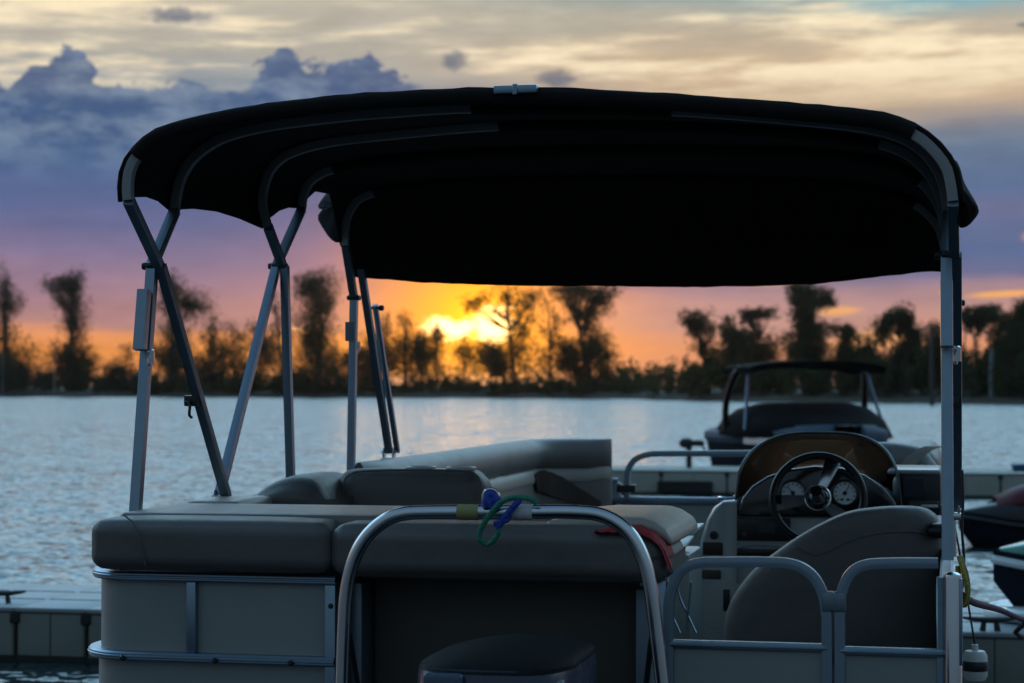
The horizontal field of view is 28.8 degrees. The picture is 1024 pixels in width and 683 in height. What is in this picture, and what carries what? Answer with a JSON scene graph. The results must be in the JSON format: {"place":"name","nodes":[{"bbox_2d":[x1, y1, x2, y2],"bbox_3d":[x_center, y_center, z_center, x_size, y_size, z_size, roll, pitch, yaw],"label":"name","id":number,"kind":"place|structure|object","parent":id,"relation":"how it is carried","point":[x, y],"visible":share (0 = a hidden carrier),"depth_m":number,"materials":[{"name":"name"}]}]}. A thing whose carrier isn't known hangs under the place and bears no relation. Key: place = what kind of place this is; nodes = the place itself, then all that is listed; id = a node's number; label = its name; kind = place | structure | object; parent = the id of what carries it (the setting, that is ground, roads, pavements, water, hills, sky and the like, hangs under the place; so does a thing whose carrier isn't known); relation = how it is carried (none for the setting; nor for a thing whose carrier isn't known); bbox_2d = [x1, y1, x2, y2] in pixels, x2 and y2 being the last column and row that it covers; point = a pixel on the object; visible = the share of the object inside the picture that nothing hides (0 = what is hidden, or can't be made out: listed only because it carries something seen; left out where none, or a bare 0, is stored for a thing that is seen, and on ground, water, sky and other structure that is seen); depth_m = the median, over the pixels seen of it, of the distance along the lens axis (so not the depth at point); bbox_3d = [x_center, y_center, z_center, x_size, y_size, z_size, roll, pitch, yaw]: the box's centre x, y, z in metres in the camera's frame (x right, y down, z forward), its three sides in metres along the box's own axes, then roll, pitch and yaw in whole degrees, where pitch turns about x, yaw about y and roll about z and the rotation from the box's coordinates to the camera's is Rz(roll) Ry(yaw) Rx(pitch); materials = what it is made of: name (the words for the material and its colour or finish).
{"place":"outdoors","nodes":[
{"label":"outdoors","id":0,"kind":"place"},
{"bbox_2d":[0,396,1023,682],"bbox_3d":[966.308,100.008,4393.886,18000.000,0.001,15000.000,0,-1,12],"label":"lake water","id":1,"kind":"structure","parent":0,"point":[64,474],"depth_m":63.45,"materials":[{"name":"blue liquid"}]},
{"bbox_2d":[0,583,1023,682],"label":"floating dock","id":2,"kind":"object","parent":1,"relation":"on","point":[51,622],"visible":0.14,"depth_m":13.00,"materials":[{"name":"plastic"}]},
{"bbox_2d":[87,84,978,682],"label":"pontoon boat","id":3,"kind":"object","parent":1,"relation":"on","point":[813,556],"visible":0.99,"depth_m":6.55,"materials":[{"name":"fabric"}]},
{"bbox_2d":[477,490,537,546],"bbox_3d":[-0.009,0.463,5.198,0.161,0.147,0.068,-1,-1,25],"label":"tow rope","id":4,"kind":"object","parent":3,"relation":"attached to","point":[492,501],"visible":1,"depth_m":5.18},
{"bbox_2d":[594,525,673,569],"bbox_3d":[0.340,0.557,5.437,0.211,0.121,0.132,0,-1,12],"label":"red towel","id":5,"kind":"object","parent":3,"relation":"on","point":[654,536],"visible":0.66,"depth_m":5.39,"materials":[{"name":"fabric"}]},
{"bbox_2d":[955,555,970,607],"bbox_3d":[1.221,0.649,5.390,0.041,0.144,0.068,0,-1,12],"label":"coiled line","id":6,"kind":"object","parent":3,"relation":"attached to","point":[961,567],"visible":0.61,"depth_m":5.37,"materials":[{"name":"yellow fabric"}]},
{"bbox_2d":[961,470,965,589],"bbox_3d":[1.237,0.517,5.463,0.014,0.328,0.029,0,-1,12],"label":"hanging cord","id":7,"kind":"object","parent":3,"relation":"hanging from","point":[962,513],"visible":0.81,"depth_m":5.47,"materials":[{"name":"black fabric"}]},
{"bbox_2d":[956,530,975,643],"bbox_3d":[1.683,0.912,7.393,0.076,0.424,0.008,0,-1,12],"label":"fender line","id":8,"kind":"object","parent":3,"relation":"attached to","point":[968,606],"visible":0.56,"depth_m":7.38,"materials":[{"name":"black fabric"}]},
{"bbox_2d":[962,644,987,680],"bbox_3d":[1.716,1.190,7.379,0.096,0.136,0.096,0,-1,12],"label":"boat fender","id":9,"kind":"object","parent":8,"relation":"hanging from","point":[975,664],"visible":0.96,"depth_m":7.34,"materials":[{"name":"white plastic"}]},
{"bbox_2d":[963,592,1023,638],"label":"mooring line","id":10,"kind":"object","parent":3,"relation":"attached to","point":[988,606],"visible":0.85,"depth_m":6.92,"materials":[{"name":"brown fabric"}]},
{"bbox_2d":[704,361,892,465],"bbox_3d":[5.555,1.648,37.548,2.883,2.582,6.050,0,-1,-6],"label":"speedboat","id":11,"kind":"object","parent":1,"relation":"on","point":[747,427],"visible":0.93,"depth_m":36.71,"materials":[{"name":"black plastic"}]},
{"bbox_2d":[612,465,1023,497],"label":"floating dock","id":12,"kind":"object","parent":1,"relation":"on","point":[978,482],"visible":0.34,"depth_m":33.02,"materials":[{"name":"grey wood"}]},
{"bbox_2d":[679,438,705,467],"bbox_3d":[3.094,1.909,34.098,0.466,0.506,0.180,0,-1,12],"label":"dock fixture","id":13,"kind":"object","parent":12,"relation":"on","point":[688,443],"visible":0.98,"depth_m":34.06,"materials":[{"name":"black plastic"}]},
{"bbox_2d":[1010,463,1023,470],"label":"storage bin","id":14,"kind":"object","parent":12,"relation":"on","point":[1017,466],"visible":1,"depth_m":32.64,"materials":[{"name":"blue plastic"}]},
{"bbox_2d":[929,326,936,404],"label":"dead trunk","id":15,"kind":"object","parent":1,"relation":"in","point":[931,383],"visible":0.89,"depth_m":185.87,"materials":[{"name":"brown plant"}]},
{"bbox_2d":[958,484,1023,547],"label":"jet ski","id":16,"kind":"object","parent":1,"relation":"on","point":[997,521],"visible":0.88,"depth_m":22.10,"materials":[{"name":"black plastic"}]},
{"bbox_2d":[983,598,1023,623],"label":"drive on float","id":17,"kind":"object","parent":1,"relation":"on","point":[1005,603],"visible":0.47,"depth_m":12.24,"materials":[{"name":"white plastic"}]},
{"bbox_2d":[990,541,1023,605],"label":"jet ski","id":18,"kind":"object","parent":17,"relation":"on","point":[1007,561],"visible":0.99,"depth_m":12.35,"materials":[{"name":"black plastic"}]},
{"bbox_2d":[0,386,1023,403],"bbox_3d":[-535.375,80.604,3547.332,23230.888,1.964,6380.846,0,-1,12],"label":"shore ground","id":19,"kind":"structure","parent":0,"point":[916,397],"depth_m":294.78,"materials":[{"name":"soil"}]},
{"bbox_2d":[2,352,3,394],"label":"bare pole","id":20,"kind":"object","parent":19,"relation":"on","point":[2,374],"visible":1,"depth_m":353.55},
{"bbox_2d":[0,255,29,391],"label":"gum tree","id":21,"kind":"object","parent":19,"relation":"on","point":[6,293],"visible":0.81,"depth_m":359.12,"materials":[{"name":"green plant"}]},
{"bbox_2d":[0,332,47,394],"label":"shore shrub","id":22,"kind":"object","parent":19,"relation":"on","point":[21,369],"visible":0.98,"depth_m":352.81,"materials":[{"name":"green plant"}]},
{"bbox_2d":[53,346,54,392],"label":"bare pole","id":23,"kind":"object","parent":19,"relation":"on","point":[54,370],"visible":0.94,"depth_m":349.44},
{"bbox_2d":[35,265,105,390],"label":"gum tree","id":24,"kind":"object","parent":19,"relation":"on","point":[67,357],"visible":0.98,"depth_m":351.98,"materials":[{"name":"green plant"}]},
{"bbox_2d":[94,342,139,392],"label":"shore shrub","id":25,"kind":"object","parent":19,"relation":"on","point":[115,370],"visible":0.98,"depth_m":343.15,"materials":[{"name":"green plant"}]},
{"bbox_2d":[130,267,219,392],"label":"gum tree","id":26,"kind":"object","parent":19,"relation":"on","point":[170,361],"visible":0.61,"depth_m":342.45,"materials":[{"name":"green plant"}]},
{"bbox_2d":[194,301,245,390],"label":"gum tree","id":27,"kind":"object","parent":19,"relation":"on","point":[211,343],"visible":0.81,"depth_m":338.41,"materials":[{"name":"green plant"}]},
{"bbox_2d":[210,316,262,387],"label":"gum tree","id":28,"kind":"object","parent":19,"relation":"on","point":[232,360],"visible":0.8,"depth_m":335.71,"materials":[{"name":"green plant"}]},
{"bbox_2d":[232,317,281,391],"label":"gum tree","id":29,"kind":"object","parent":19,"relation":"on","point":[263,358],"visible":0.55,"depth_m":332.86,"materials":[{"name":"green plant"}]},
{"bbox_2d":[262,290,308,390],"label":"gum tree","id":30,"kind":"object","parent":19,"relation":"on","point":[278,335],"visible":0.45,"depth_m":331.10,"materials":[{"name":"green plant"}]},
{"bbox_2d":[266,263,347,393],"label":"gum tree","id":31,"kind":"object","parent":19,"relation":"on","point":[313,341],"visible":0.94,"depth_m":327.16,"materials":[{"name":"green plant"}]},
{"bbox_2d":[319,340,380,389],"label":"shore shrub","id":32,"kind":"object","parent":19,"relation":"on","point":[363,355],"visible":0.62,"depth_m":320.61,"materials":[{"name":"green plant"}]},
{"bbox_2d":[358,329,397,388],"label":"gum tree","id":33,"kind":"object","parent":19,"relation":"on","point":[369,371],"visible":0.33,"depth_m":323.66,"materials":[{"name":"green plant"}]},
{"bbox_2d":[376,310,412,377],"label":"gum tree","id":34,"kind":"object","parent":19,"relation":"on","point":[385,338],"visible":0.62,"depth_m":322.80,"materials":[{"name":"green plant"}]},
{"bbox_2d":[380,308,432,385],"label":"gum tree","id":35,"kind":"object","parent":19,"relation":"on","point":[401,346],"visible":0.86,"depth_m":321.51,"materials":[{"name":"green plant"}]},
{"bbox_2d":[399,320,447,391],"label":"gum tree","id":36,"kind":"object","parent":19,"relation":"on","point":[420,344],"visible":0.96,"depth_m":319.76,"materials":[{"name":"green plant"}]},
{"bbox_2d":[416,314,452,391],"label":"gum tree","id":37,"kind":"object","parent":19,"relation":"on","point":[436,338],"visible":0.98,"depth_m":318.69,"materials":[{"name":"green plant"}]},
{"bbox_2d":[442,327,492,388],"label":"gum tree","id":38,"kind":"object","parent":19,"relation":"on","point":[466,357],"visible":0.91,"depth_m":317.16,"materials":[{"name":"green plant"}]},
{"bbox_2d":[467,331,520,385],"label":"gum tree","id":39,"kind":"object","parent":19,"relation":"on","point":[486,348],"visible":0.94,"depth_m":314.54,"materials":[{"name":"green plant"}]},
{"bbox_2d":[456,285,545,391],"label":"gum tree","id":40,"kind":"object","parent":19,"relation":"on","point":[520,345],"visible":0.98,"depth_m":313.39,"materials":[{"name":"green plant"}]},
{"bbox_2d":[0,334,1023,400],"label":"shoreline scrub","id":41,"kind":"object","parent":19,"relation":"on","point":[975,375],"visible":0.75,"depth_m":258.10,"materials":[{"name":"green plant"}]},
{"bbox_2d":[521,296,578,391],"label":"gum tree","id":42,"kind":"object","parent":19,"relation":"on","point":[549,350],"visible":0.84,"depth_m":310.79,"materials":[{"name":"green plant"}]},
{"bbox_2d":[546,331,593,392],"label":"gum tree","id":43,"kind":"object","parent":19,"relation":"on","point":[562,361],"visible":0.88,"depth_m":308.02,"materials":[{"name":"green plant"}]},
{"bbox_2d":[546,286,629,391],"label":"gum tree","id":44,"kind":"object","parent":19,"relation":"on","point":[594,298],"visible":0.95,"depth_m":307.31,"materials":[{"name":"green plant"}]},
{"bbox_2d":[676,304,724,393],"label":"gum tree","id":45,"kind":"object","parent":19,"relation":"on","point":[697,325],"visible":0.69,"depth_m":252.68,"materials":[{"name":"green plant"}]},
{"bbox_2d":[702,313,760,394],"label":"gum tree","id":46,"kind":"object","parent":19,"relation":"on","point":[731,335],"visible":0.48,"depth_m":247.67,"materials":[{"name":"green plant"}]},
{"bbox_2d":[731,304,787,392],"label":"gum tree","id":47,"kind":"object","parent":19,"relation":"on","point":[758,351],"visible":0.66,"depth_m":244.46,"materials":[{"name":"green plant"}]},
{"bbox_2d":[773,284,839,392],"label":"gum tree","id":48,"kind":"object","parent":19,"relation":"on","point":[807,301],"visible":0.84,"depth_m":236.38,"materials":[{"name":"green plant"}]},
{"bbox_2d":[819,319,878,393],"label":"gum tree","id":49,"kind":"object","parent":19,"relation":"on","point":[846,331],"visible":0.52,"depth_m":231.02,"materials":[{"name":"green plant"}]},
{"bbox_2d":[829,326,884,393],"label":"gum tree","id":50,"kind":"object","parent":19,"relation":"on","point":[865,349],"visible":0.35,"depth_m":227.99,"materials":[{"name":"green plant"}]},
{"bbox_2d":[868,299,926,394],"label":"gum tree","id":51,"kind":"object","parent":19,"relation":"on","point":[901,319],"visible":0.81,"depth_m":223.87,"materials":[{"name":"green plant"}]},
{"bbox_2d":[914,318,970,393],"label":"gum tree","id":52,"kind":"object","parent":19,"relation":"on","point":[925,348],"visible":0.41,"depth_m":219.09,"materials":[{"name":"green plant"}]},
{"bbox_2d":[962,302,1004,393],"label":"gum tree","id":53,"kind":"object","parent":19,"relation":"on","point":[973,320],"visible":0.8,"depth_m":213.87,"materials":[{"name":"green plant"}]},
{"bbox_2d":[989,350,994,397],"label":"bare pole","id":54,"kind":"object","parent":19,"relation":"on","point":[991,391],"visible":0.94,"depth_m":206.99,"materials":[{"name":"wood"}]},
{"bbox_2d":[976,303,1018,393],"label":"gum tree","id":55,"kind":"object","parent":19,"relation":"on","point":[993,318],"visible":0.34,"depth_m":210.76,"materials":[{"name":"green plant"}]},
{"bbox_2d":[996,295,1023,386],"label":"gum tree","id":56,"kind":"object","parent":19,"relation":"on","point":[1016,331],"visible":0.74,"depth_m":207.52,"materials":[{"name":"green plant"}]},
{"bbox_2d":[0,0,1023,385],"label":"sky","id":57,"kind":"structure","parent":0,"point":[82,82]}
]}

